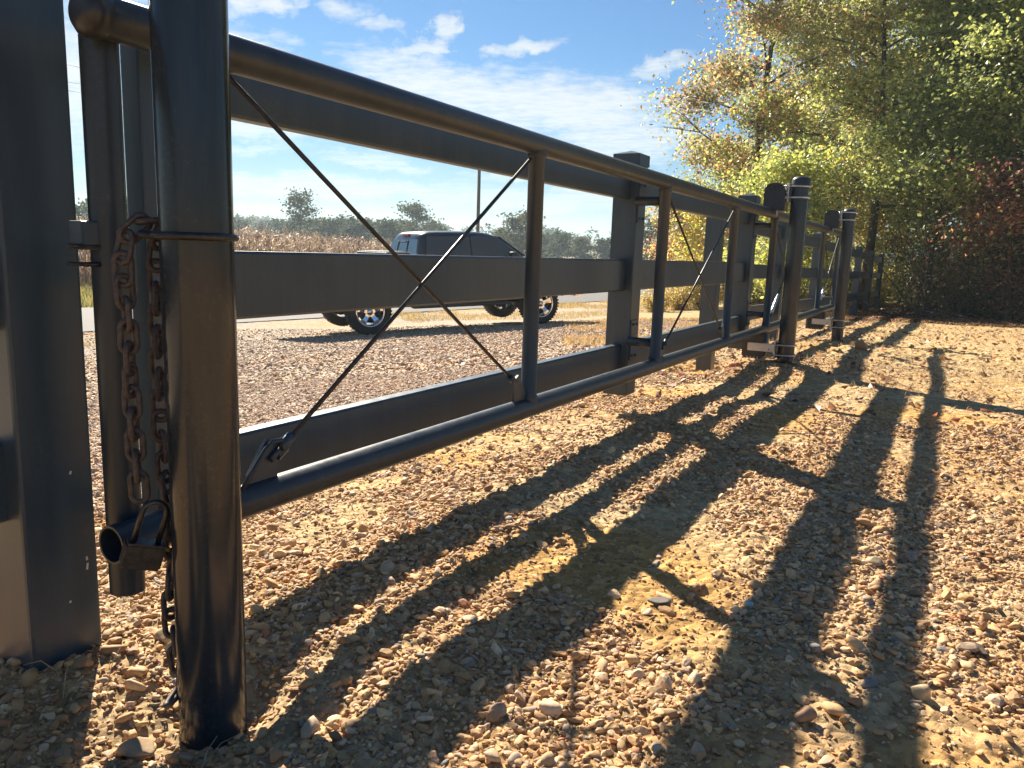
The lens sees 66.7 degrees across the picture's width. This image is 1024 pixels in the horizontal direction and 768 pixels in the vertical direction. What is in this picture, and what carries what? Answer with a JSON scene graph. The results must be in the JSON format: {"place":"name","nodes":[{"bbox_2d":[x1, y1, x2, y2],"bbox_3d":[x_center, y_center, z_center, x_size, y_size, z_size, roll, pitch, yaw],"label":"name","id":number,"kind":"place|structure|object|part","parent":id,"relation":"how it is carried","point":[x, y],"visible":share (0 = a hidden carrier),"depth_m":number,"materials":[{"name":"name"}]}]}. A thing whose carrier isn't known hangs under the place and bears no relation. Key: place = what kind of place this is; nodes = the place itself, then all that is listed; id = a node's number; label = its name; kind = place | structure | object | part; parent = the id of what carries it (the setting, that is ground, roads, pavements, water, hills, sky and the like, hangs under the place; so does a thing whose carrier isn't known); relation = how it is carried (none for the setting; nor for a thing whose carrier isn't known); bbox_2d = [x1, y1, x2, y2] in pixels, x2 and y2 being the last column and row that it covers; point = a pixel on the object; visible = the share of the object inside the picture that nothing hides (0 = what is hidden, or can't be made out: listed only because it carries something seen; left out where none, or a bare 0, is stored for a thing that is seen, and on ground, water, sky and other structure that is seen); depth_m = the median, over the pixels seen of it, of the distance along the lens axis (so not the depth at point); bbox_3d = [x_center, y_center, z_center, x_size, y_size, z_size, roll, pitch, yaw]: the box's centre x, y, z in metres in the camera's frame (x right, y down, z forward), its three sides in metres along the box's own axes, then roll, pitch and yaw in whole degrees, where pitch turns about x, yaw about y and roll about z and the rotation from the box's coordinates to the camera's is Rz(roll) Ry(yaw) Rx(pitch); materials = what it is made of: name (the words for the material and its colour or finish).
{"place":"outdoors","nodes":[
{"label":"outdoors","id":0,"kind":"place"},
{"bbox_2d":[80,279,92,306],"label":"grass","id":1,"kind":"structure","parent":0,"point":[86,297],"depth_m":21.73,"materials":[{"name":"plant"}]},
{"bbox_2d":[83,293,764,345],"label":"dry grass","id":2,"kind":"structure","parent":0,"point":[413,318],"depth_m":20.57,"materials":[{"name":"plant"}]},
{"bbox_2d":[82,277,917,331],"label":"road","id":3,"kind":"structure","parent":0,"point":[88,318],"depth_m":22.08,"materials":[{"name":"grey asphalt"}]},
{"bbox_2d":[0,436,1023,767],"bbox_3d":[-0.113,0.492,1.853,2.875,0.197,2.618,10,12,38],"label":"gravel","id":4,"kind":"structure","parent":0,"point":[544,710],"depth_m":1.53,"materials":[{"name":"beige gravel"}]},
{"bbox_2d":[25,648,236,767],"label":"dry grass","id":5,"kind":"structure","parent":4,"relation":"on","point":[106,691],"depth_m":1.31,"materials":[{"name":"beige plant"}]},
{"bbox_2d":[115,737,154,758],"bbox_3d":[-0.589,0.571,1.216,0.056,0.042,0.050,-3,11,-25],"label":"rock","id":6,"kind":"object","parent":4,"relation":"on","point":[132,748],"visible":0.97,"depth_m":1.20,"materials":[{"name":"stone"}]},
{"bbox_2d":[154,626,170,644],"bbox_3d":[-0.659,0.481,1.486,0.039,0.028,0.033,7,11,28],"label":"rock","id":7,"kind":"object","parent":4,"relation":"on","point":[159,636],"visible":0.46,"depth_m":1.48,"materials":[{"name":"stone"}]},
{"bbox_2d":[745,601,753,608],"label":"rock","id":8,"kind":"object","parent":4,"relation":"on","point":[748,603],"visible":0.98,"depth_m":1.66,"materials":[{"name":"stone"}]},
{"bbox_2d":[866,556,883,566],"bbox_3d":[0.900,0.442,1.935,0.045,0.029,0.035,7,11,28],"label":"rock","id":9,"kind":"object","parent":4,"relation":"on","point":[875,560],"visible":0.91,"depth_m":1.93,"materials":[{"name":"stone"}]},
{"bbox_2d":[972,642,988,654],"bbox_3d":[0.890,0.509,1.494,0.034,0.021,0.039,3,10,5],"label":"rock","id":10,"kind":"object","parent":4,"relation":"on","point":[982,650],"visible":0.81,"depth_m":1.48,"materials":[{"name":"stone"}]},
{"bbox_2d":[0,244,1023,767],"bbox_3d":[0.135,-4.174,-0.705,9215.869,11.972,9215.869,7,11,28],"label":"ground","id":11,"kind":"structure","parent":0,"point":[970,740],"depth_m":1.83,"materials":[{"name":"beige soil"}]},
{"bbox_2d":[0,0,101,670],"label":"post","id":12,"kind":"object","parent":11,"relation":"on","point":[49,606],"visible":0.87,"depth_m":1.30,"materials":[{"name":"black metal"}]},
{"bbox_2d":[75,198,87,220],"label":"tree","id":13,"kind":"object","parent":11,"relation":"on","point":[78,208],"visible":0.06,"depth_m":72.58,"materials":[{"name":"green plant"}]},
{"bbox_2d":[79,200,87,218],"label":"tree","id":14,"kind":"object","parent":11,"relation":"on","point":[85,208],"visible":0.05,"depth_m":95.18,"materials":[{"name":"green plant"}]},
{"bbox_2d":[164,641,172,653],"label":"rock","id":15,"kind":"object","parent":11,"relation":"on","point":[168,645],"visible":0.19,"depth_m":1.44,"materials":[{"name":"stone"}]},
{"bbox_2d":[148,0,246,750],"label":"gate post","id":16,"kind":"object","parent":11,"relation":"on","point":[190,64],"visible":1,"depth_m":1.15,"materials":[{"name":"black metal"}]},
{"bbox_2d":[111,212,177,708],"bbox_3d":[-0.563,0.133,1.227,0.080,0.790,0.076,2,10,3],"label":"chain","id":17,"kind":"object","parent":16,"relation":"hanging from","point":[129,350],"visible":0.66,"depth_m":1.20,"materials":[{"name":"metal"}]},
{"bbox_2d":[119,499,169,570],"bbox_3d":[-0.569,0.236,1.229,0.067,0.114,0.029,15,7,-34],"label":"padlock","id":18,"kind":"object","parent":17,"relation":"hanging from","point":[145,554],"visible":1,"depth_m":1.22,"materials":[{"name":"metal"}]},
{"bbox_2d":[136,229,238,241],"bbox_3d":[-0.489,-0.223,1.164,0.167,0.015,0.126,7,11,28],"label":"latch hoop","id":19,"kind":"object","parent":16,"relation":"attached to","point":[167,235],"visible":0.95,"depth_m":1.10,"materials":[{"name":"metal"}]},
{"bbox_2d":[76,213,391,286],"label":"corn field","id":20,"kind":"structure","parent":11,"relation":"on","point":[282,244],"depth_m":34.35,"materials":[{"name":"plant"}]},
{"bbox_2d":[234,213,261,244],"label":"tree","id":21,"kind":"object","parent":11,"relation":"on","point":[239,222],"visible":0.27,"depth_m":143.97,"materials":[{"name":"green plant"}]},
{"bbox_2d":[251,221,273,245],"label":"tree","id":22,"kind":"object","parent":11,"relation":"on","point":[263,224],"visible":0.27,"depth_m":158.35,"materials":[{"name":"green plant"}]},
{"bbox_2d":[260,218,294,249],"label":"tree","id":23,"kind":"object","parent":11,"relation":"on","point":[274,222],"visible":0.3,"depth_m":144.17,"materials":[{"name":"green plant"}]},
{"bbox_2d":[275,186,322,251],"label":"tree","id":24,"kind":"object","parent":11,"relation":"on","point":[302,202],"visible":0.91,"depth_m":100.59,"materials":[{"name":"green plant"}]},
{"bbox_2d":[304,217,332,241],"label":"tree","id":25,"kind":"object","parent":11,"relation":"on","point":[318,223],"visible":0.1,"depth_m":134.53,"materials":[{"name":"green plant"}]},
{"bbox_2d":[308,215,347,246],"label":"tree","id":26,"kind":"object","parent":11,"relation":"on","point":[331,227],"visible":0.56,"depth_m":110.21,"materials":[{"name":"green plant"}]},
{"bbox_2d":[331,211,360,248],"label":"tree","id":27,"kind":"object","parent":11,"relation":"on","point":[342,217],"visible":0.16,"depth_m":115.25,"materials":[{"name":"green plant"}]},
{"bbox_2d":[338,218,373,248],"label":"tree","id":28,"kind":"object","parent":11,"relation":"on","point":[355,228],"visible":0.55,"depth_m":107.98,"materials":[{"name":"green plant"}]},
{"bbox_2d":[357,212,380,247],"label":"tree","id":29,"kind":"object","parent":11,"relation":"on","point":[372,224],"visible":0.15,"depth_m":115.17,"materials":[{"name":"green plant"}]},
{"bbox_2d":[368,216,405,245],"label":"tree","id":30,"kind":"object","parent":11,"relation":"on","point":[386,229],"visible":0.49,"depth_m":107.28,"materials":[{"name":"green plant"}]},
{"bbox_2d":[390,217,414,233],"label":"tree","id":31,"kind":"object","parent":11,"relation":"on","point":[400,220],"visible":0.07,"depth_m":119.95,"materials":[{"name":"green plant"}]},
{"bbox_2d":[391,199,446,235],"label":"tree","id":32,"kind":"object","parent":11,"relation":"on","point":[414,210],"visible":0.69,"depth_m":105.52,"materials":[{"name":"green plant"}]},
{"bbox_2d":[427,220,450,230],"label":"tree","id":33,"kind":"object","parent":11,"relation":"on","point":[441,228],"visible":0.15,"depth_m":124.97,"materials":[{"name":"green plant"}]},
{"bbox_2d":[321,231,581,334],"bbox_3d":[-1.621,-2.109,15.587,6.000,1.876,2.400,-6,12,-28],"label":"pickup truck","id":34,"kind":"object","parent":11,"relation":"on","point":[438,243],"visible":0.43,"depth_m":14.98,"materials":[{"name":"grey paint"}]},
{"bbox_3d":[-2.115,-2.654,15.210,0.116,0.340,1.500,-3,11,-29],"label":"rear window","id":35,"kind":"part","parent":34,"relation":"part of","materials":[{"name":"blue glass"}]},
{"bbox_3d":[-1.219,-2.561,14.712,0.960,0.454,0.151,-6,12,-28],"label":"side window","id":36,"kind":"part","parent":34,"relation":"part of","materials":[{"name":"black glass"}]},
{"bbox_3d":[-0.281,-2.658,15.218,1.140,0.454,0.151,-6,12,-28],"label":"side window","id":37,"kind":"part","parent":34,"relation":"part of","materials":[{"name":"black glass"}]},
{"bbox_2d":[476,170,480,231],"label":"utility pole","id":38,"kind":"object","parent":11,"relation":"on","point":[478,199],"visible":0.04,"depth_m":55.66,"materials":[{"name":"brown wood"}]},
{"bbox_2d":[485,204,549,257],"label":"tree","id":39,"kind":"object","parent":11,"relation":"on","point":[519,222],"visible":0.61,"depth_m":91.55,"materials":[{"name":"green plant"}]},
{"bbox_2d":[76,210,961,265],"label":"woodland","id":40,"kind":"object","parent":11,"relation":"on","point":[256,219],"visible":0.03,"depth_m":264.80,"materials":[{"name":"plant"}]},
{"bbox_2d":[541,231,555,257],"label":"tree","id":41,"kind":"object","parent":11,"relation":"on","point":[545,240],"visible":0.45,"depth_m":125.06,"materials":[{"name":"green plant"}]},
{"bbox_2d":[542,229,575,257],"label":"tree","id":42,"kind":"object","parent":11,"relation":"on","point":[564,246],"visible":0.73,"depth_m":115.91,"materials":[{"name":"green plant"}]},
{"bbox_2d":[560,232,597,258],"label":"tree","id":43,"kind":"object","parent":11,"relation":"on","point":[580,244],"visible":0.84,"depth_m":111.28,"materials":[{"name":"green plant"}]},
{"bbox_2d":[592,237,610,258],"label":"tree","id":44,"kind":"object","parent":11,"relation":"on","point":[603,247],"visible":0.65,"depth_m":113.87,"materials":[{"name":"green plant"}]},
{"bbox_2d":[642,213,672,259],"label":"tree","id":45,"kind":"object","parent":11,"relation":"on","point":[648,232],"visible":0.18,"depth_m":86.44,"materials":[{"name":"green plant"}]},
{"bbox_2d":[647,597,670,607],"bbox_3d":[0.318,0.473,1.686,0.049,0.019,0.026,7,11,28],"label":"rock","id":46,"kind":"object","parent":11,"relation":"on","point":[657,601],"visible":0.99,"depth_m":1.68,"materials":[{"name":"stone"}]},
{"bbox_2d":[640,288,681,311],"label":"shrub","id":47,"kind":"object","parent":11,"relation":"on","point":[649,303],"visible":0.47,"depth_m":21.01,"materials":[{"name":"yellow plant"}]},
{"bbox_2d":[563,316,762,346],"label":"dry grass","id":48,"kind":"structure","parent":11,"relation":"on","point":[584,340],"depth_m":12.78,"materials":[{"name":"plant"}]},
{"bbox_2d":[643,206,702,291],"bbox_3d":[7.198,-5.722,32.056,4.984,4.605,3.852,7,11,28],"label":"broadleaf tree","id":49,"kind":"object","parent":11,"relation":"on","point":[653,248],"visible":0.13,"depth_m":32.01,"materials":[{"name":"yellow plant"}]},
{"bbox_2d":[653,285,700,310],"bbox_3d":[4.652,-2.635,22.174,1.599,1.105,1.767,7,11,28],"label":"shrub","id":50,"kind":"object","parent":11,"relation":"on","point":[677,306],"visible":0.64,"depth_m":22.05,"materials":[{"name":"yellow plant"}]},
{"bbox_2d":[648,176,735,308],"bbox_3d":[5.737,-4.131,23.095,3.697,3.976,4.370,7,11,28],"label":"broadleaf tree","id":51,"kind":"object","parent":11,"relation":"on","point":[694,243],"visible":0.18,"depth_m":23.05,"materials":[{"name":"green plant"}]},
{"bbox_2d":[681,284,723,308],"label":"shrub","id":52,"kind":"object","parent":11,"relation":"on","point":[697,305],"visible":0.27,"depth_m":22.48,"materials":[{"name":"green plant"}]},
{"bbox_2d":[658,134,770,300],"bbox_3d":[7.808,-5.919,27.913,5.207,6.095,5.458,7,11,28],"label":"broadleaf tree","id":53,"kind":"object","parent":11,"relation":"on","point":[720,186],"visible":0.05,"depth_m":27.65,"materials":[{"name":"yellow plant"}]},
{"bbox_2d":[421,303,1023,432],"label":"leaf litter","id":54,"kind":"object","parent":11,"relation":"on","point":[940,319],"visible":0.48,"depth_m":8.51,"materials":[{"name":"brown plant"}]},
{"bbox_2d":[728,362,740,367],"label":"rock","id":55,"kind":"object","parent":11,"relation":"on","point":[732,365],"visible":0.66,"depth_m":5.58,"materials":[{"name":"stone"}]},
{"bbox_2d":[620,0,902,304],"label":"broadleaf tree","id":56,"kind":"object","parent":11,"relation":"on","point":[757,21],"visible":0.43,"depth_m":21.70,"materials":[{"name":"green plant"}]},
{"bbox_2d":[751,281,782,304],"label":"shrub","id":57,"kind":"object","parent":11,"relation":"on","point":[759,301],"visible":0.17,"depth_m":21.58,"materials":[{"name":"green plant"}]},
{"bbox_2d":[741,176,811,363],"bbox_3d":[1.860,-0.638,5.515,0.360,1.619,0.188,7,11,28],"label":"roller post","id":58,"kind":"object","parent":11,"relation":"on","point":[778,197],"visible":0.98,"depth_m":5.40,"materials":[{"name":"black metal"}]},
{"bbox_2d":[66,0,841,596],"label":"sliding gate","id":59,"kind":"structure","parent":58,"relation":"attached to","point":[294,458],"depth_m":1.99,"materials":[{"name":"black metal"}]},
{"bbox_2d":[695,217,884,370],"bbox_3d":[5.714,-1.603,13.588,0.132,1.971,17.082,7,11,28],"label":"plank fence","id":60,"kind":"object","parent":11,"relation":"on","point":[714,228],"visible":0.5,"depth_m":8.52,"materials":[{"name":"black wood"}]},
{"bbox_2d":[702,124,902,301],"bbox_3d":[6.365,-3.644,17.753,4.259,4.307,4.638,7,11,28],"label":"broadleaf tree","id":61,"kind":"object","parent":11,"relation":"on","point":[787,171],"visible":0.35,"depth_m":17.15,"materials":[{"name":"green plant"}]},
{"bbox_2d":[794,705,817,722],"bbox_3d":[0.475,0.533,1.258,0.042,0.024,0.026,-6,12,-39],"label":"rock","id":62,"kind":"object","parent":11,"relation":"on","point":[806,713],"visible":1,"depth_m":1.25,"materials":[{"name":"stone"}]},
{"bbox_2d":[718,0,896,253],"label":"broadleaf tree","id":63,"kind":"object","parent":11,"relation":"on","point":[770,79],"visible":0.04,"depth_m":28.79,"materials":[{"name":"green plant"}]},
{"bbox_2d":[760,233,858,294],"bbox_3d":[9.663,-3.962,25.361,3.590,2.768,3.673,-4,11,-30],"label":"shrub","id":64,"kind":"object","parent":11,"relation":"on","point":[808,280],"visible":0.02,"depth_m":24.95,"materials":[{"name":"green plant"}]},
{"bbox_2d":[799,280,831,310],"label":"shrub","id":65,"kind":"object","parent":11,"relation":"on","point":[806,296],"visible":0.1,"depth_m":19.51,"materials":[{"name":"green plant"}]},
{"bbox_2d":[807,208,856,341],"bbox_3d":[3.302,-0.976,8.078,0.360,1.654,0.188,7,11,28],"label":"roller post","id":66,"kind":"object","parent":11,"relation":"on","point":[833,219],"visible":0.98,"depth_m":7.97,"materials":[{"name":"black metal"}]},
{"bbox_2d":[802,228,908,303],"bbox_3d":[10.212,-3.693,24.385,3.922,2.443,3.706,4,10,14],"label":"shrub","id":67,"kind":"object","parent":11,"relation":"on","point":[850,285],"visible":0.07,"depth_m":24.06,"materials":[{"name":"green plant"}]},
{"bbox_2d":[760,0,954,295],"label":"broadleaf tree","id":68,"kind":"object","parent":11,"relation":"on","point":[825,66],"visible":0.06,"depth_m":25.00,"materials":[{"name":"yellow plant"}]},
{"bbox_2d":[855,338,867,350],"bbox_3d":[2.827,-0.313,6.299,0.094,0.119,0.103,7,11,28],"label":"rock","id":69,"kind":"object","parent":11,"relation":"on","point":[860,344],"visible":0.93,"depth_m":6.27,"materials":[{"name":"stone"}]},
{"bbox_2d":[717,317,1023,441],"bbox_3d":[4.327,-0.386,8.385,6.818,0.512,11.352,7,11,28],"label":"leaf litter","id":70,"kind":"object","parent":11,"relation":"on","point":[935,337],"visible":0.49,"depth_m":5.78,"materials":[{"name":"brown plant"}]},
{"bbox_2d":[809,110,945,263],"bbox_3d":[9.888,-5.000,21.809,5.865,5.851,5.421,7,11,28],"label":"broadleaf tree","id":71,"kind":"object","parent":11,"relation":"on","point":[860,231],"visible":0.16,"depth_m":21.04,"materials":[{"name":"green plant"}]},
{"bbox_2d":[745,0,1022,309],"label":"broadleaf tree","id":72,"kind":"object","parent":11,"relation":"on","point":[862,22],"visible":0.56,"depth_m":18.62,"materials":[{"name":"green plant"}]},
{"bbox_2d":[849,235,918,306],"bbox_3d":[10.352,-3.164,21.874,2.478,2.102,2.540,7,11,28],"label":"shrub","id":73,"kind":"object","parent":11,"relation":"on","point":[883,294],"visible":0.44,"depth_m":21.69,"materials":[{"name":"green plant"}]},
{"bbox_2d":[853,237,929,302],"bbox_3d":[12.581,-3.851,25.040,3.067,2.487,2.731,7,11,28],"label":"shrub","id":74,"kind":"object","parent":11,"relation":"on","point":[899,299],"visible":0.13,"depth_m":25.02,"materials":[{"name":"green plant"}]},
{"bbox_2d":[790,0,1023,302],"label":"broadleaf tree","id":75,"kind":"object","parent":11,"relation":"on","point":[892,64],"visible":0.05,"depth_m":20.09,"materials":[{"name":"green plant"}]},
{"bbox_2d":[806,44,1023,314],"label":"broadleaf tree","id":76,"kind":"object","parent":11,"relation":"on","point":[955,107],"visible":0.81,"depth_m":15.38,"materials":[{"name":"green plant"}]},
{"bbox_2d":[910,684,930,700],"bbox_3d":[0.699,0.526,1.327,0.029,0.032,0.026,1,10,-5],"label":"rock","id":77,"kind":"object","parent":11,"relation":"on","point":[920,692],"visible":0.99,"depth_m":1.32,"materials":[{"name":"stone"}]},
{"bbox_2d":[828,139,1023,322],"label":"undergrowth","id":78,"kind":"object","parent":11,"relation":"on","point":[934,314],"visible":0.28,"depth_m":15.72,"materials":[{"name":"green plant"}]},
{"bbox_2d":[863,213,1005,306],"bbox_3d":[11.001,-3.147,19.856,3.875,2.693,3.819,7,11,28],"label":"shrub","id":79,"kind":"object","parent":11,"relation":"on","point":[902,257],"visible":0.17,"depth_m":20.05,"materials":[{"name":"green plant"}]},
{"bbox_2d":[852,0,1023,314],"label":"broadleaf tree","id":80,"kind":"object","parent":11,"relation":"on","point":[980,19],"visible":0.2,"depth_m":16.76,"materials":[{"name":"green plant"}]},
{"bbox_2d":[859,0,1016,297],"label":"broadleaf tree","id":81,"kind":"object","parent":11,"relation":"on","point":[891,102],"visible":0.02,"depth_m":27.06,"materials":[{"name":"green plant"}]},
{"bbox_2d":[857,6,1020,260],"bbox_3d":[15.466,-8.973,25.614,8.372,12.690,7.667,7,11,28],"label":"broadleaf tree","id":82,"kind":"object","parent":11,"relation":"on","point":[952,213],"depth_m":26.88,"materials":[{"name":"green plant"}]},
{"bbox_2d":[886,233,997,313],"bbox_3d":[9.417,-2.385,17.119,2.175,1.811,2.535,7,11,28],"label":"shrub","id":83,"kind":"object","parent":11,"relation":"on","point":[916,283],"visible":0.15,"depth_m":17.13,"materials":[{"name":"green plant"}]},
{"bbox_2d":[870,0,1023,319],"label":"broadleaf tree","id":84,"kind":"object","parent":11,"relation":"on","point":[940,44],"visible":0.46,"depth_m":16.37,"materials":[{"name":"green plant"}]},
{"bbox_2d":[884,238,1022,315],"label":"shrub","id":85,"kind":"object","parent":11,"relation":"on","point":[947,296],"visible":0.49,"depth_m":16.00,"materials":[{"name":"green plant"}]},
{"bbox_2d":[891,138,1023,322],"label":"broadleaf tree","id":86,"kind":"object","parent":11,"relation":"on","point":[1015,214],"visible":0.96,"depth_m":14.10,"materials":[{"name":"red plant"}]},
{"bbox_2d":[894,0,1023,201],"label":"broadleaf tree","id":87,"kind":"object","parent":11,"relation":"on","point":[1003,41],"visible":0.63,"depth_m":14.00,"materials":[{"name":"green plant"}]},
{"bbox_2d":[937,229,1003,301],"bbox_3d":[12.444,-3.298,19.543,3.958,3.178,3.991,-1,10,-17],"label":"shrub","id":88,"kind":"object","parent":11,"relation":"on","point":[967,253],"visible":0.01,"depth_m":19.34,"materials":[{"name":"green plant"}]},
{"bbox_2d":[959,0,1023,153],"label":"broadleaf tree","id":89,"kind":"object","parent":11,"relation":"on","point":[1021,34],"visible":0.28,"depth_m":15.04,"materials":[{"name":"green plant"}]},
{"bbox_2d":[63,0,1019,243],"label":"sky","id":90,"kind":"structure","parent":0,"point":[563,70],"materials":[{"name":"blue"}]},
{"bbox_2d":[83,317,1023,398],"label":"gravel","id":91,"kind":"structure","parent":0,"point":[484,337],"depth_m":9.55,"materials":[{"name":"beige gravel"}]},
{"bbox_2d":[87,354,1023,530],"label":"gravel","id":92,"kind":"structure","parent":0,"point":[360,384],"depth_m":3.34,"materials":[{"name":"beige gravel"}]}
]}

